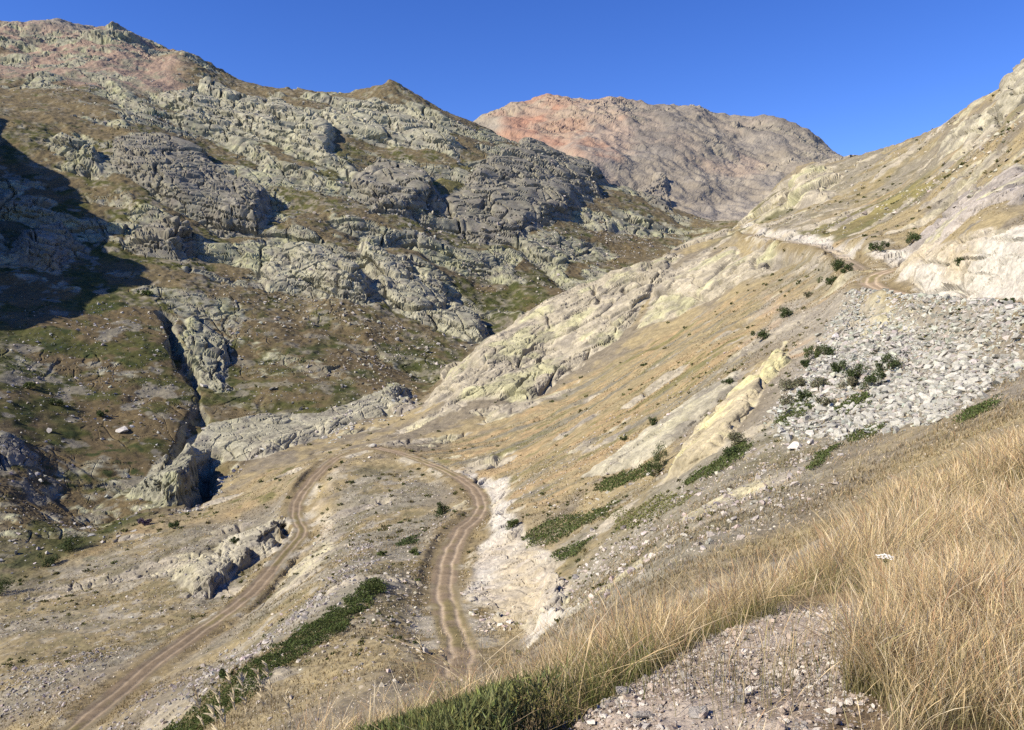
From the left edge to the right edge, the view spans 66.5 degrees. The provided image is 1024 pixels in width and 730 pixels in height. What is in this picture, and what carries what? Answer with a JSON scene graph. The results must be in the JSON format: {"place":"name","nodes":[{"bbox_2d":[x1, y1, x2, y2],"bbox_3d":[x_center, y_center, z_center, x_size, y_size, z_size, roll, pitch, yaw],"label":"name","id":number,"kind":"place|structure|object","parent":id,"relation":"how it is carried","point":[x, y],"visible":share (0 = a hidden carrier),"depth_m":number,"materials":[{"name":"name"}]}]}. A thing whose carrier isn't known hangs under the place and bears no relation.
{"place":"outdoors","nodes":[
{"label":"outdoors","id":0,"kind":"place"},
{"bbox_2d":[0,20,738,580],"bbox_3d":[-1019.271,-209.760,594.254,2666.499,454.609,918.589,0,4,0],"label":"mountainside","id":1,"kind":"structure","parent":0,"point":[42,182],"depth_m":441.66,"materials":[{"name":"stone"}]},
{"bbox_2d":[0,431,38,469],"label":"rock outcrop","id":2,"kind":"object","parent":1,"relation":"on","point":[9,449],"visible":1,"depth_m":215.91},
{"bbox_2d":[5,221,90,274],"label":"rock outcrop","id":3,"kind":"object","parent":1,"relation":"on","point":[55,247],"visible":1,"depth_m":402.75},
{"bbox_2d":[48,132,104,177],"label":"rock outcrop","id":4,"kind":"object","parent":1,"relation":"on","point":[84,154],"visible":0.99,"depth_m":532.33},
{"bbox_2d":[137,290,153,294],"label":"shrub","id":5,"kind":"object","parent":1,"relation":"on","point":[146,292],"visible":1,"depth_m":379.93,"materials":[{"name":"green plant"}]},
{"bbox_2d":[126,215,197,261],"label":"rock outcrop","id":6,"kind":"object","parent":1,"relation":"on","point":[167,237],"visible":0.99,"depth_m":442.17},
{"bbox_2d":[126,452,202,508],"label":"rock outcrop","id":7,"kind":"object","parent":1,"relation":"on","point":[170,483],"visible":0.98,"depth_m":211.50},
{"bbox_2d":[109,132,274,237],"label":"rock outcrop","id":8,"kind":"object","parent":1,"relation":"on","point":[156,167],"visible":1,"depth_m":523.64,"materials":[{"name":"stone"}]},
{"bbox_2d":[181,313,233,392],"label":"rock outcrop","id":9,"kind":"object","parent":1,"relation":"on","point":[211,368],"visible":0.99,"depth_m":330.44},
{"bbox_2d":[160,76,338,169],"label":"rock outcrop","id":10,"kind":"object","parent":1,"relation":"on","point":[307,125],"visible":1,"depth_m":727.12,"materials":[{"name":"stone"}]},
{"bbox_2d":[148,392,412,488],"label":"rock outcrop","id":11,"kind":"object","parent":1,"relation":"on","point":[208,446],"visible":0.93,"depth_m":264.77,"materials":[{"name":"stone"}]},
{"bbox_2d":[257,241,373,305],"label":"rock outcrop","id":12,"kind":"object","parent":1,"relation":"on","point":[354,281],"visible":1,"depth_m":436.61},
{"bbox_2d":[337,156,446,219],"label":"rock outcrop","id":13,"kind":"object","parent":1,"relation":"on","point":[416,192],"visible":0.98,"depth_m":618.03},
{"bbox_2d":[322,97,462,160],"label":"rock outcrop","id":14,"kind":"object","parent":1,"relation":"on","point":[373,130],"visible":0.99,"depth_m":755.74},
{"bbox_2d":[375,382,418,416],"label":"rock outcrop","id":15,"kind":"object","parent":1,"relation":"on","point":[402,390],"visible":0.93,"depth_m":297.58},
{"bbox_2d":[357,241,490,343],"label":"rock outcrop","id":16,"kind":"object","parent":1,"relation":"on","point":[401,285],"visible":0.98,"depth_m":448.12,"materials":[{"name":"stone"}]},
{"bbox_2d":[440,137,609,246],"bbox_3d":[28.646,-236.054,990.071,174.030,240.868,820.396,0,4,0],"label":"rock outcrop","id":17,"kind":"object","parent":1,"relation":"on","point":[484,207],"visible":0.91,"depth_m":691.94,"materials":[{"name":"stone"}]},
{"bbox_2d":[424,253,682,407],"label":"rock outcrop","id":18,"kind":"object","parent":1,"relation":"on","point":[542,348],"visible":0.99,"depth_m":278.48,"materials":[{"name":"stone"}]},
{"bbox_2d":[637,172,673,212],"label":"rock outcrop","id":19,"kind":"object","parent":1,"relation":"on","point":[656,191],"visible":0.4,"depth_m":1216.72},
{"bbox_2d":[0,18,842,220],"bbox_3d":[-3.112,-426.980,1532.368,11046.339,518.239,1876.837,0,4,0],"label":"mountain","id":20,"kind":"structure","parent":0,"point":[713,166],"depth_m":1547.01,"materials":[{"name":"stone"}]},
{"bbox_2d":[0,21,1023,729],"bbox_3d":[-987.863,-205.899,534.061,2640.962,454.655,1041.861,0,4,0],"label":"valley slope","id":21,"kind":"structure","parent":0,"point":[502,421],"depth_m":116.57,"materials":[{"name":"plant"}]},
{"bbox_2d":[0,574,15,593],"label":"shrub","id":22,"kind":"object","parent":21,"relation":"on","point":[4,584],"visible":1,"depth_m":142.22,"materials":[{"name":"green plant"}]},
{"bbox_2d":[23,382,35,388],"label":"shrub","id":23,"kind":"object","parent":21,"relation":"on","point":[27,384],"visible":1,"depth_m":267.54,"materials":[{"name":"green plant"}]},
{"bbox_2d":[37,552,60,566],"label":"shrub","id":24,"kind":"object","parent":21,"relation":"on","point":[51,560],"visible":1,"depth_m":160.07,"materials":[{"name":"green plant"}]},
{"bbox_2d":[49,398,63,405],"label":"shrub","id":25,"kind":"object","parent":21,"relation":"on","point":[52,402],"visible":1,"depth_m":261.22,"materials":[{"name":"green plant"}]},
{"bbox_2d":[57,532,85,551],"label":"shrub","id":26,"kind":"object","parent":21,"relation":"on","point":[68,543],"visible":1,"depth_m":168.04,"materials":[{"name":"green plant"}]},
{"bbox_2d":[96,409,108,416],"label":"shrub","id":27,"kind":"object","parent":21,"relation":"on","point":[99,413],"visible":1,"depth_m":264.03,"materials":[{"name":"green plant"}]},
{"bbox_2d":[115,426,127,432],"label":"boulder","id":28,"kind":"object","parent":21,"relation":"on","point":[122,429],"visible":1,"depth_m":255.56,"materials":[{"name":"stone"}]},
{"bbox_2d":[137,518,151,524],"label":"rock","id":29,"kind":"object","parent":21,"relation":"on","point":[142,521],"visible":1,"depth_m":181.97,"materials":[{"name":"grey stone"}]},
{"bbox_2d":[167,522,179,528],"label":"shrub","id":30,"kind":"object","parent":21,"relation":"on","point":[175,524],"visible":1,"depth_m":174.21,"materials":[{"name":"green plant"}]},
{"bbox_2d":[219,668,233,680],"bbox_3d":[-22.778,24.731,62.189,1.206,0.931,1.592,-1,4,-20],"label":"shrub","id":31,"kind":"object","parent":21,"relation":"on","point":[222,673],"visible":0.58,"depth_m":62.17,"materials":[{"name":"green plant"}]},
{"bbox_2d":[167,516,290,599],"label":"rock outcrop","id":32,"kind":"object","parent":21,"relation":"on","point":[248,549],"visible":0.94,"depth_m":138.51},
{"bbox_2d":[162,576,388,729],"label":"juniper mat","id":33,"kind":"object","parent":21,"relation":"on","point":[369,585],"visible":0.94,"depth_m":60.89,"materials":[{"name":"green plant"}]},
{"bbox_2d":[324,590,377,631],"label":"juniper mat","id":34,"kind":"object","parent":21,"relation":"on","point":[365,607],"visible":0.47,"depth_m":70.43,"materials":[{"name":"green plant"}]},
{"bbox_2d":[392,532,421,546],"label":"juniper mat","id":35,"kind":"object","parent":21,"relation":"on","point":[405,541],"visible":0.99,"depth_m":112.56,"materials":[{"name":"green plant"}]},
{"bbox_2d":[434,501,450,517],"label":"shrub","id":36,"kind":"object","parent":21,"relation":"on","point":[440,508],"visible":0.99,"depth_m":135.26,"materials":[{"name":"green plant"}]},
{"bbox_2d":[434,462,579,648],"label":"road cutting","id":37,"kind":"object","parent":21,"relation":"on","point":[509,569],"visible":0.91,"depth_m":85.07,"materials":[{"name":"stone"}]},
{"bbox_2d":[0,44,1023,729],"bbox_3d":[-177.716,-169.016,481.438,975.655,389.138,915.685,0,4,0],"label":"scattered stones","id":38,"kind":"object","parent":21,"relation":"on","point":[898,342],"visible":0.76,"depth_m":81.56,"materials":[{"name":"stone"}]},
{"bbox_2d":[0,90,1023,729],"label":"undergrowth","id":39,"kind":"object","parent":21,"relation":"on","point":[360,642],"visible":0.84,"depth_m":136.00,"materials":[{"name":"green plant"}]},
{"bbox_2d":[505,519,519,529],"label":"shrub","id":40,"kind":"object","parent":21,"relation":"on","point":[511,523],"visible":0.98,"depth_m":102.35,"materials":[{"name":"green plant"}]},
{"bbox_2d":[524,572,581,633],"bbox_3d":[3.072,17.423,61.054,4.205,9.538,32.537,0,4,0],"label":"rock outcrop","id":41,"kind":"object","parent":21,"relation":"on","point":[549,585],"visible":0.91,"depth_m":63.55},
{"bbox_2d":[521,497,622,548],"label":"juniper mat","id":42,"kind":"object","parent":21,"relation":"on","point":[585,519],"visible":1,"depth_m":90.82,"materials":[{"name":"green plant"}]},
{"bbox_2d":[549,535,594,560],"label":"juniper mat","id":43,"kind":"object","parent":21,"relation":"on","point":[569,552],"visible":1,"depth_m":79.66,"materials":[{"name":"green plant"}]},
{"bbox_2d":[184,309,1023,729],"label":"dry grass","id":44,"kind":"structure","parent":21,"relation":"on","point":[884,653],"depth_m":4.42,"materials":[{"name":"plant"}]},
{"bbox_2d":[593,460,652,491],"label":"juniper mat","id":45,"kind":"object","parent":21,"relation":"on","point":[625,479],"visible":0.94,"depth_m":97.20,"materials":[{"name":"green plant"}]},
{"bbox_2d":[599,489,698,532],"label":"plants","id":46,"kind":"object","parent":21,"relation":"on","point":[647,511],"visible":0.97,"depth_m":73.15,"materials":[{"name":"green plant"}]},
{"bbox_2d":[646,459,662,475],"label":"shrub","id":47,"kind":"object","parent":21,"relation":"on","point":[649,469],"visible":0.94,"depth_m":88.82,"materials":[{"name":"green plant"}]},
{"bbox_2d":[651,442,668,468],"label":"shrub","id":48,"kind":"object","parent":21,"relation":"on","point":[656,456],"visible":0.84,"depth_m":91.06,"materials":[{"name":"green plant"}]},
{"bbox_2d":[581,368,741,476],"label":"rock outcrop","id":49,"kind":"object","parent":21,"relation":"on","point":[692,412],"visible":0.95,"depth_m":106.64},
{"bbox_2d":[647,416,657,425],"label":"shrub","id":50,"kind":"object","parent":49,"relation":"on","point":[654,420],"visible":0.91,"depth_m":114.98,"materials":[{"name":"green plant"}]},
{"bbox_2d":[638,240,783,326],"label":"rock outcrop","id":51,"kind":"object","parent":21,"relation":"on","point":[708,280],"visible":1,"depth_m":259.81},
{"bbox_2d":[681,438,753,484],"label":"juniper mat","id":52,"kind":"object","parent":21,"relation":"on","point":[716,465],"visible":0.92,"depth_m":68.84,"materials":[{"name":"green plant"}]},
{"bbox_2d":[663,341,791,481],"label":"rock outcrop","id":53,"kind":"object","parent":21,"relation":"on","point":[720,423],"visible":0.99,"depth_m":85.69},
{"bbox_2d":[722,446,739,456],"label":"shrub","id":54,"kind":"object","parent":21,"relation":"on","point":[727,451],"visible":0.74,"depth_m":69.28,"materials":[{"name":"green plant"}]},
{"bbox_2d":[727,431,744,445],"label":"shrub","id":55,"kind":"object","parent":21,"relation":"on","point":[735,437],"visible":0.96,"depth_m":73.22,"materials":[{"name":"green plant"}]},
{"bbox_2d":[751,328,769,339],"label":"shrub","id":56,"kind":"object","parent":21,"relation":"on","point":[762,334],"visible":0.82,"depth_m":125.32,"materials":[{"name":"green plant"}]},
{"bbox_2d":[777,306,793,317],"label":"shrub","id":57,"kind":"object","parent":21,"relation":"on","point":[785,312],"visible":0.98,"depth_m":139.08,"materials":[{"name":"green plant"}]},
{"bbox_2d":[778,377,795,389],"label":"shrub","id":58,"kind":"object","parent":21,"relation":"on","point":[786,382],"visible":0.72,"depth_m":83.42,"materials":[{"name":"green plant"}]},
{"bbox_2d":[779,394,796,405],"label":"shrub","id":59,"kind":"object","parent":21,"relation":"on","point":[784,400],"visible":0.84,"depth_m":77.60,"materials":[{"name":"green plant"}]},
{"bbox_2d":[773,392,815,425],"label":"juniper mat","id":60,"kind":"object","parent":21,"relation":"on","point":[782,417],"visible":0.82,"depth_m":72.94,"materials":[{"name":"green plant"}]},
{"bbox_2d":[787,441,801,448],"bbox_3d":[21.715,6.256,59.958,1.181,0.596,1.072,-13,13,-15],"label":"boulder","id":61,"kind":"object","parent":21,"relation":"on","point":[792,445],"visible":1,"depth_m":59.73,"materials":[{"name":"stone"}]},
{"bbox_2d":[786,376,806,387],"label":"shrub","id":62,"kind":"object","parent":21,"relation":"on","point":[801,382],"visible":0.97,"depth_m":82.07,"materials":[{"name":"green plant"}]},
{"bbox_2d":[795,388,811,400],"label":"shrub","id":63,"kind":"object","parent":21,"relation":"on","point":[801,394],"visible":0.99,"depth_m":75.62,"materials":[{"name":"green plant"}]},
{"bbox_2d":[800,359,809,367],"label":"shrub","id":64,"kind":"object","parent":21,"relation":"on","point":[804,364],"visible":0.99,"depth_m":90.76,"materials":[{"name":"green plant"}]},
{"bbox_2d":[803,345,821,358],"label":"shrub","id":65,"kind":"object","parent":21,"relation":"on","point":[816,352],"visible":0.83,"depth_m":93.81,"materials":[{"name":"green plant"}]},
{"bbox_2d":[809,375,832,388],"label":"shrub","id":66,"kind":"object","parent":21,"relation":"on","point":[821,381],"visible":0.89,"depth_m":77.49,"materials":[{"name":"green plant"}]},
{"bbox_2d":[805,441,844,470],"bbox_3d":[21.180,6.106,52.671,2.044,1.435,6.179,2,4,28],"label":"juniper mat","id":67,"kind":"object","parent":21,"relation":"on","point":[821,455],"visible":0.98,"depth_m":52.62,"materials":[{"name":"green plant"}]},
{"bbox_2d":[814,344,837,354],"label":"shrub","id":68,"kind":"object","parent":21,"relation":"on","point":[825,350],"visible":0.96,"depth_m":91.78,"materials":[{"name":"green plant"}]},
{"bbox_2d":[816,275,836,284],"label":"shrub","id":69,"kind":"object","parent":21,"relation":"on","point":[829,281],"visible":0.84,"depth_m":140.87,"materials":[{"name":"green plant"}]},
{"bbox_2d":[815,396,841,405],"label":"shrub","id":70,"kind":"object","parent":21,"relation":"on","point":[826,401],"visible":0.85,"depth_m":70.12,"materials":[{"name":"green plant"}]},
{"bbox_2d":[830,258,844,270],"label":"shrub","id":71,"kind":"object","parent":21,"relation":"on","point":[837,264],"visible":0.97,"depth_m":147.18,"materials":[{"name":"green plant"}]},
{"bbox_2d":[829,360,848,372],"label":"shrub","id":72,"kind":"object","parent":21,"relation":"on","point":[835,367],"visible":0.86,"depth_m":81.08,"materials":[{"name":"green plant"}]},
{"bbox_2d":[840,263,853,272],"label":"shrub","id":73,"kind":"object","parent":21,"relation":"on","point":[847,267],"visible":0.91,"depth_m":134.91,"materials":[{"name":"green plant"}]},
{"bbox_2d":[837,376,858,388],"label":"shrub","id":74,"kind":"object","parent":21,"relation":"on","point":[851,382],"visible":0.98,"depth_m":72.30,"materials":[{"name":"green plant"}]},
{"bbox_2d":[834,391,872,414],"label":"juniper mat","id":75,"kind":"object","parent":21,"relation":"on","point":[864,396],"visible":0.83,"depth_m":67.59,"materials":[{"name":"green plant"}]},
{"bbox_2d":[842,361,869,379],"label":"shrub","id":76,"kind":"object","parent":21,"relation":"on","point":[856,373],"visible":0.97,"depth_m":74.62,"materials":[{"name":"green plant"}]},
{"bbox_2d":[843,421,884,442],"bbox_3d":[25.117,4.719,55.393,2.718,1.486,5.723,1,4,11],"label":"juniper mat","id":77,"kind":"object","parent":21,"relation":"on","point":[858,432],"visible":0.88,"depth_m":55.40,"materials":[{"name":"green plant"}]},
{"bbox_2d":[858,367,888,389],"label":"shrub","id":78,"kind":"object","parent":21,"relation":"on","point":[872,378],"visible":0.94,"depth_m":69.24,"materials":[{"name":"green plant"}]},
{"bbox_2d":[868,241,889,250],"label":"shrub","id":79,"kind":"object","parent":21,"relation":"on","point":[872,247],"visible":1,"depth_m":153.67,"materials":[{"name":"green plant"}]},
{"bbox_2d":[875,352,903,370],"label":"shrub","id":80,"kind":"object","parent":21,"relation":"on","point":[887,358],"visible":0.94,"depth_m":73.01,"materials":[{"name":"green plant"}]},
{"bbox_2d":[900,405,911,413],"bbox_3d":[28.508,3.356,56.403,0.630,1.062,0.601,15,25,-51],"label":"boulder","id":81,"kind":"object","parent":21,"relation":"on","point":[906,408],"visible":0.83,"depth_m":56.20,"materials":[{"name":"stone"}]},
{"bbox_2d":[867,225,1023,300],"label":"road cutting","id":82,"kind":"object","parent":21,"relation":"on","point":[992,266],"visible":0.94,"depth_m":93.16,"materials":[{"name":"stone"}]},
{"bbox_2d":[904,164,1023,252],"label":"rock outcrop","id":83,"kind":"object","parent":21,"relation":"on","point":[949,222],"visible":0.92,"depth_m":125.70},
{"bbox_2d":[905,232,921,243],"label":"shrub","id":84,"kind":"object","parent":83,"relation":"on","point":[912,237],"visible":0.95,"depth_m":148.52,"materials":[{"name":"green plant"}]},
{"bbox_2d":[967,376,980,382],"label":"boulder","id":85,"kind":"object","parent":21,"relation":"on","point":[972,380],"visible":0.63,"depth_m":55.97,"materials":[{"name":"stone"}]},
{"bbox_2d":[953,392,1003,424],"bbox_3d":[27.200,2.552,45.582,2.432,1.744,5.409,4,5,43],"label":"juniper mat","id":86,"kind":"object","parent":21,"relation":"on","point":[978,407],"visible":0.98,"depth_m":45.42,"materials":[{"name":"green plant"}]},
{"bbox_2d":[0,0,1023,156],"label":"sky","id":87,"kind":"structure","parent":0,"point":[863,76],"materials":[{"name":"blue"}]},
{"bbox_2d":[60,233,1023,729],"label":"dirt road","id":88,"kind":"structure","parent":0,"point":[446,607],"depth_m":99.08,"materials":[{"name":"soil"}]},
{"bbox_2d":[553,600,922,729],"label":"gravel","id":89,"kind":"structure","parent":0,"point":[580,724],"depth_m":3.60,"materials":[{"name":"gravel"}]},
{"bbox_2d":[514,449,1023,729],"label":"gravel patch","id":90,"kind":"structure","parent":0,"point":[680,711],"depth_m":3.27,"materials":[{"name":"gravel"}]},
{"bbox_2d":[186,685,204,729],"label":"dry grass stalk","id":91,"kind":"object","parent":90,"relation":"on","point":[195,691],"visible":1,"depth_m":3.72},
{"bbox_2d":[203,704,217,729],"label":"dry grass stalk","id":92,"kind":"object","parent":90,"relation":"on","point":[211,709],"visible":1,"depth_m":3.30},
{"bbox_2d":[206,687,225,727],"bbox_3d":[-1.310,1.858,3.542,0.135,0.841,0.043,0,4,0],"label":"dry grass stalk","id":93,"kind":"object","parent":90,"relation":"on","point":[221,711],"visible":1,"depth_m":3.52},
{"bbox_2d":[225,668,237,729],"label":"dry grass stalk","id":94,"kind":"object","parent":90,"relation":"on","point":[232,695],"visible":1,"depth_m":3.81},
{"bbox_2d":[236,671,247,726],"bbox_3d":[-1.284,1.872,3.733,0.080,0.836,0.052,2,4,27],"label":"dry grass stalk","id":95,"kind":"object","parent":90,"relation":"on","point":[241,679],"visible":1,"depth_m":3.71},
{"bbox_2d":[250,668,267,725],"bbox_3d":[-1.261,1.923,3.943,0.104,0.818,0.042,-1,4,-14],"label":"dry grass stalk","id":96,"kind":"object","parent":90,"relation":"on","point":[259,685],"visible":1,"depth_m":3.92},
{"bbox_2d":[262,661,275,729],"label":"dry grass stalk","id":97,"kind":"object","parent":90,"relation":"on","point":[269,687],"visible":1,"depth_m":3.92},
{"bbox_2d":[283,688,293,729],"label":"dry grass stalk","id":98,"kind":"object","parent":90,"relation":"on","point":[287,704],"visible":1,"depth_m":3.71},
{"bbox_2d":[416,635,430,702],"bbox_3d":[-0.535,1.950,4.750,0.103,0.644,0.048,-1,4,-14],"label":"dry grass stalk","id":99,"kind":"object","parent":90,"relation":"on","point":[421,648],"visible":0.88,"depth_m":4.73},
{"bbox_2d":[438,647,455,694],"bbox_3d":[-0.372,1.902,4.554,0.147,0.550,0.046,-1,4,-18],"label":"dry grass stalk","id":100,"kind":"object","parent":90,"relation":"on","point":[444,656],"visible":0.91,"depth_m":4.53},
{"bbox_2d":[353,660,579,729],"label":"plants","id":101,"kind":"object","parent":90,"relation":"on","point":[482,708],"visible":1,"depth_m":3.55,"materials":[{"name":"green plant"}]},
{"bbox_2d":[616,686,632,695],"bbox_3d":[0.558,1.630,3.903,0.080,0.045,0.089,-3,13,-39],"label":"stone","id":102,"kind":"object","parent":90,"relation":"on","point":[619,690],"visible":0.67,"depth_m":3.89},
{"bbox_2d":[633,710,653,717],"bbox_3d":[0.550,1.466,3.275,0.090,0.040,0.052,13,-11,-11],"label":"stone","id":103,"kind":"object","parent":90,"relation":"on","point":[642,714],"visible":0.97,"depth_m":3.25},
{"bbox_2d":[337,445,1023,729],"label":"green grass","id":104,"kind":"structure","parent":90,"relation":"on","point":[598,683],"depth_m":4.40,"materials":[{"name":"plant"}]},
{"bbox_2d":[678,670,692,679],"bbox_3d":[0.834,1.498,3.743,0.089,0.050,0.053,24,-6,31],"label":"stone","id":105,"kind":"object","parent":90,"relation":"on","point":[683,677],"visible":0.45,"depth_m":3.74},
{"bbox_2d":[688,705,708,718],"bbox_3d":[0.755,1.411,3.152,0.083,0.041,0.069,-8,19,7],"label":"stone","id":106,"kind":"object","parent":90,"relation":"on","point":[694,712],"visible":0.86,"depth_m":3.15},
{"bbox_2d":[735,694,746,702],"bbox_3d":[0.956,1.398,3.260,0.048,0.027,0.053,1,4,19],"label":"stone","id":107,"kind":"object","parent":90,"relation":"on","point":[738,700],"visible":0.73,"depth_m":3.25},
{"bbox_2d":[742,89,1023,256],"bbox_3d":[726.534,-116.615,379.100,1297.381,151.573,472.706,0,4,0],"label":"hillside","id":108,"kind":"structure","parent":0,"point":[905,169],"depth_m":249.60,"materials":[{"name":"stone"}]},
{"bbox_2d":[782,165,841,208],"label":"rock outcrop","id":109,"kind":"object","parent":108,"relation":"on","point":[801,184],"visible":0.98,"depth_m":331.32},
{"bbox_2d":[936,85,1013,157],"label":"rock outcrop","id":110,"kind":"object","parent":108,"relation":"on","point":[954,140],"visible":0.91,"depth_m":225.97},
{"bbox_2d":[994,58,1023,116],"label":"rock outcrop","id":111,"kind":"object","parent":108,"relation":"on","point":[1015,77],"visible":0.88,"depth_m":217.89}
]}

